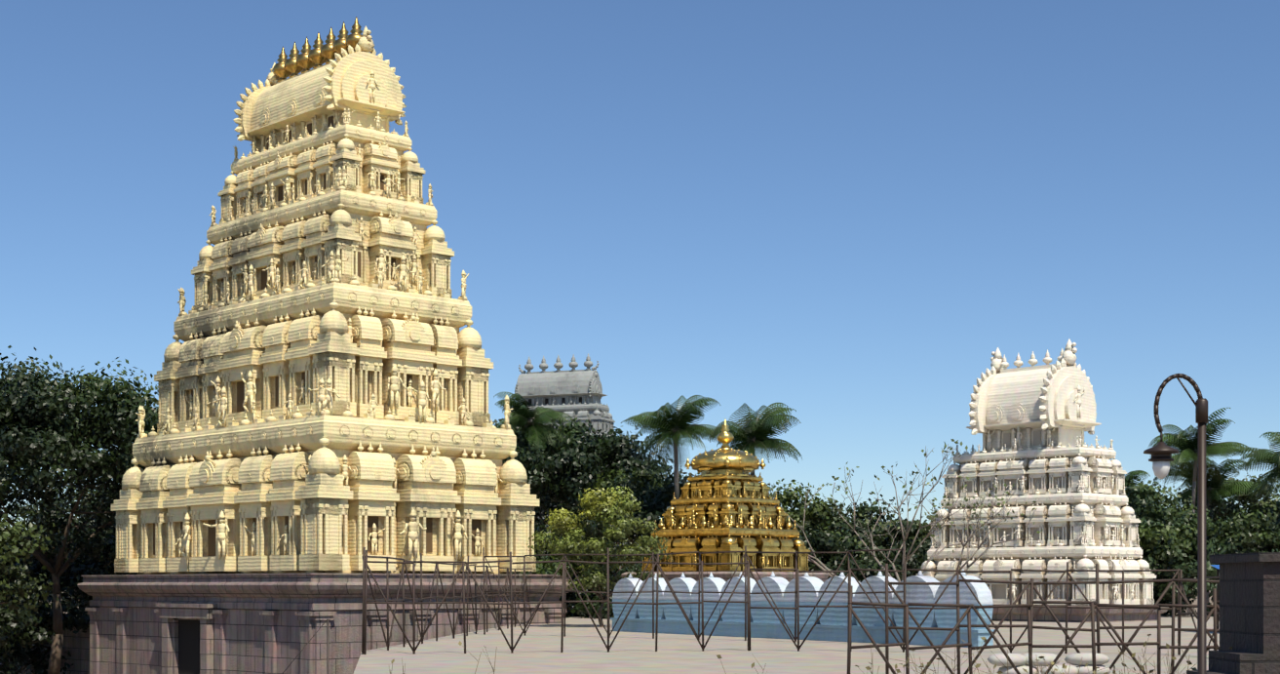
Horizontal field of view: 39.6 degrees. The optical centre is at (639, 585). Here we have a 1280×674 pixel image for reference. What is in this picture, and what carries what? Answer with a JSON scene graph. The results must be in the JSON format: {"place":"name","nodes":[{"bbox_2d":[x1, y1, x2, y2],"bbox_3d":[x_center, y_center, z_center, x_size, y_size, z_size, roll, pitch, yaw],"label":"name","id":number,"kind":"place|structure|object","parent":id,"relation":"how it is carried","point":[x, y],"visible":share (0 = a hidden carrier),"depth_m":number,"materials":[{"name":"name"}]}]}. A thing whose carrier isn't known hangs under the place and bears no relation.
{"place":"outdoors","nodes":[
{"label":"outdoors","id":0,"kind":"place"},
{"bbox_2d":[281,618,328,673],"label":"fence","id":1,"kind":"object","parent":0,"point":[327,620],"visible":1,"depth_m":23.13,"materials":[{"name":"metal"}]},
{"bbox_2d":[49,587,1212,614],"bbox_3d":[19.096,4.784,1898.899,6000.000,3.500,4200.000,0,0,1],"label":"ground","id":2,"kind":"structure","parent":0,"point":[1194,602],"depth_m":651.89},
{"bbox_2d":[0,599,55,673],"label":"bush","id":3,"kind":"object","parent":2,"relation":"on","point":[11,623],"visible":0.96,"depth_m":83.26,"materials":[{"name":"green plant"}]},
{"bbox_2d":[0,507,59,628],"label":"tree","id":4,"kind":"object","parent":2,"relation":"on","point":[8,573],"visible":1,"depth_m":76.74,"materials":[{"name":"green plant"}]},
{"bbox_2d":[0,620,89,673],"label":"prakara wall","id":5,"kind":"structure","parent":2,"relation":"on","point":[77,645],"depth_m":97.35,"materials":[{"name":"stone"}]},
{"bbox_2d":[0,536,123,673],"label":"tree","id":6,"kind":"object","parent":2,"relation":"on","point":[75,617],"visible":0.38,"depth_m":96.57,"materials":[{"name":"green plant"}]},
{"bbox_2d":[7,475,119,612],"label":"tree","id":7,"kind":"object","parent":2,"relation":"on","point":[34,509],"visible":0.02,"depth_m":116.46,"materials":[{"name":"green plant"}]},
{"bbox_2d":[0,345,158,673],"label":"tree","id":8,"kind":"object","parent":2,"relation":"on","point":[39,428],"visible":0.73,"depth_m":86.53,"materials":[{"name":"green plant"}]},
{"bbox_2d":[53,493,136,581],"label":"tree","id":9,"kind":"object","parent":2,"relation":"on","point":[97,564],"visible":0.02,"depth_m":99.51,"materials":[{"name":"green plant"}]},
{"bbox_2d":[77,16,573,673],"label":"temple tower","id":10,"kind":"structure","parent":2,"relation":"on","point":[323,375],"depth_m":74.05,"materials":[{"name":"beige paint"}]},
{"bbox_2d":[493,391,573,458],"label":"palm","id":11,"kind":"object","parent":2,"relation":"on","point":[523,413],"visible":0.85,"depth_m":108.16,"materials":[{"name":"green plant"}]},
{"bbox_2d":[492,418,604,574],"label":"tree","id":12,"kind":"object","parent":2,"relation":"on","point":[538,494],"visible":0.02,"depth_m":122.27,"materials":[{"name":"green plant"}]},
{"bbox_2d":[511,522,592,616],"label":"tree","id":13,"kind":"object","parent":2,"relation":"on","point":[543,557],"visible":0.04,"depth_m":145.96,"materials":[{"name":"green plant"}]},
{"bbox_2d":[508,352,640,607],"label":"temple tower","id":14,"kind":"structure","parent":2,"relation":"on","point":[573,393],"depth_m":212.41,"materials":[{"name":"grey stone"}]},
{"bbox_2d":[511,546,639,618],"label":"tree","id":15,"kind":"object","parent":2,"relation":"on","point":[546,567],"visible":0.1,"depth_m":89.88,"materials":[{"name":"green plant"}]},
{"bbox_2d":[502,417,684,617],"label":"tree","id":16,"kind":"object","parent":2,"relation":"on","point":[575,456],"visible":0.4,"depth_m":107.74,"materials":[{"name":"green plant"}]},
{"bbox_2d":[576,562,642,619],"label":"bush","id":17,"kind":"object","parent":2,"relation":"on","point":[604,607],"depth_m":86.94,"materials":[{"name":"green plant"}]},
{"bbox_2d":[534,465,700,569],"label":"tree","id":18,"kind":"object","parent":2,"relation":"on","point":[656,503],"visible":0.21,"depth_m":102.83,"materials":[{"name":"green plant"}]},
{"bbox_2d":[620,394,720,499],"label":"palm","id":19,"kind":"object","parent":2,"relation":"on","point":[677,428],"visible":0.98,"depth_m":99.28,"materials":[{"name":"green plant"}]},
{"bbox_2d":[620,419,829,581],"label":"gold vimana","id":20,"kind":"object","parent":2,"relation":"on","point":[724,502],"visible":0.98,"depth_m":74.57,"materials":[{"name":"metal"}]},
{"bbox_2d":[698,402,802,474],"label":"palm","id":21,"kind":"object","parent":2,"relation":"on","point":[752,437],"visible":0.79,"depth_m":98.78,"materials":[{"name":"green plant"}]},
{"bbox_2d":[353,614,1219,673],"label":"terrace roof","id":22,"kind":"structure","parent":2,"relation":"on","point":[537,649],"depth_m":43.01,"materials":[{"name":"concrete"}]},
{"bbox_2d":[526,485,671,626],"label":"tree","id":23,"kind":"object","parent":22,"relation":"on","point":[605,509],"visible":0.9,"depth_m":69.10,"materials":[{"name":"green plant"}]},
{"bbox_2d":[361,541,1219,673],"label":"iron fence","id":24,"kind":"object","parent":22,"relation":"on","point":[1030,601],"visible":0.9,"depth_m":42.55,"materials":[{"name":"brown metal"}]},
{"bbox_2d":[610,569,996,647],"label":"merlon wall","id":25,"kind":"structure","parent":22,"relation":"on","point":[831,624],"depth_m":53.21,"materials":[{"name":"white paint"}]},
{"bbox_2d":[987,652,1110,673],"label":"sacks","id":26,"kind":"object","parent":22,"relation":"on","point":[1019,660],"visible":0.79,"depth_m":27.80,"materials":[{"name":"fabric"}]},
{"bbox_2d":[1210,564,1219,628],"bbox_3d":[21.382,0.484,60.775,3.000,2.400,2.600,0,0,1],"label":"shed tarp","id":27,"kind":"object","parent":22,"relation":"on","point":[1218,586],"visible":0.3,"depth_m":61.76,"materials":[{"name":"plastic"}]},
{"bbox_2d":[768,478,834,529],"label":"tree","id":28,"kind":"object","parent":2,"relation":"on","point":[790,495],"visible":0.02,"depth_m":120.94,"materials":[{"name":"green plant"}]},
{"bbox_2d":[786,522,907,581],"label":"tree","id":29,"kind":"object","parent":2,"relation":"on","point":[822,540],"visible":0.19,"depth_m":91.82,"materials":[{"name":"green plant"}]},
{"bbox_2d":[780,492,916,567],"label":"tree","id":30,"kind":"object","parent":2,"relation":"on","point":[819,515],"visible":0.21,"depth_m":114.55,"materials":[{"name":"green plant"}]},
{"bbox_2d":[810,514,934,580],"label":"tree","id":31,"kind":"object","parent":2,"relation":"on","point":[918,557],"visible":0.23,"depth_m":98.34,"materials":[{"name":"green plant"}]},
{"bbox_2d":[766,438,1042,581],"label":"bare tree","id":32,"kind":"object","parent":2,"relation":"on","point":[822,566],"visible":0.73,"depth_m":78.57,"materials":[{"name":"grey plant"}]},
{"bbox_2d":[915,339,1156,605],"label":"temple tower","id":33,"kind":"structure","parent":2,"relation":"on","point":[1032,423],"depth_m":81.89,"materials":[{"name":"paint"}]},
{"bbox_2d":[1124,469,1157,492],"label":"palm","id":34,"kind":"object","parent":2,"relation":"on","point":[1135,473],"visible":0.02,"depth_m":132.41,"materials":[{"name":"green plant"}]},
{"bbox_2d":[1143,373,1207,673],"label":"lamp post","id":35,"kind":"object","parent":2,"relation":"on","point":[1161,452],"visible":1,"depth_m":20.89,"materials":[{"name":"metal"}]},
{"bbox_2d":[1132,516,1226,616],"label":"tree","id":36,"kind":"object","parent":2,"relation":"on","point":[1162,548],"visible":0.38,"depth_m":92.62,"materials":[{"name":"green plant"}]},
{"bbox_2d":[1121,474,1252,614],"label":"tree","id":37,"kind":"object","parent":2,"relation":"on","point":[1145,500],"visible":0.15,"depth_m":107.94,"materials":[{"name":"green plant"}]},
{"bbox_2d":[1148,407,1251,612],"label":"palm","id":38,"kind":"object","parent":2,"relation":"on","point":[1187,447],"visible":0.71,"depth_m":126.19,"materials":[{"name":"green plant"}]},
{"bbox_2d":[1160,459,1268,604],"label":"palm","id":39,"kind":"object","parent":2,"relation":"on","point":[1214,491],"visible":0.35,"depth_m":129.89,"materials":[{"name":"green plant"}]},
{"bbox_2d":[1167,470,1279,552],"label":"tree","id":40,"kind":"object","parent":2,"relation":"on","point":[1243,499],"visible":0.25,"depth_m":130.26,"materials":[{"name":"green plant"}]},
{"bbox_2d":[1186,551,1279,673],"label":"stone pillar","id":41,"kind":"structure","parent":2,"relation":"on","point":[1250,608],"depth_m":23.31,"materials":[{"name":"grey stone"}]},
{"bbox_2d":[1192,503,1279,609],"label":"tree","id":42,"kind":"object","parent":2,"relation":"on","point":[1242,535],"visible":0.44,"depth_m":101.24,"materials":[{"name":"green plant"}]},
{"bbox_2d":[1233,431,1279,505],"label":"palm","id":43,"kind":"object","parent":2,"relation":"on","point":[1261,455],"visible":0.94,"depth_m":124.16,"materials":[{"name":"green plant"}]},
{"bbox_3d":[1.690,2.229,23.959,11.820,2.009,0.629,0,0,1],"label":"front wall","id":44,"kind":"object","parent":2,"relation":"on","visible":0},
{"bbox_2d":[388,633,1232,673],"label":"dry grass","id":45,"kind":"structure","parent":44,"relation":"on","point":[977,665],"depth_m":24.52,"materials":[{"name":"brown plant"}]},
{"bbox_2d":[0,0,1279,534],"label":"sky","id":46,"kind":"structure","parent":0,"point":[836,213],"materials":[{"name":"blue"}]},
{"bbox_2d":[991,604,1168,621],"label":"temple base","id":47,"kind":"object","parent":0,"point":[1043,614],"depth_m":80.02,"materials":[{"name":"grey stone"}]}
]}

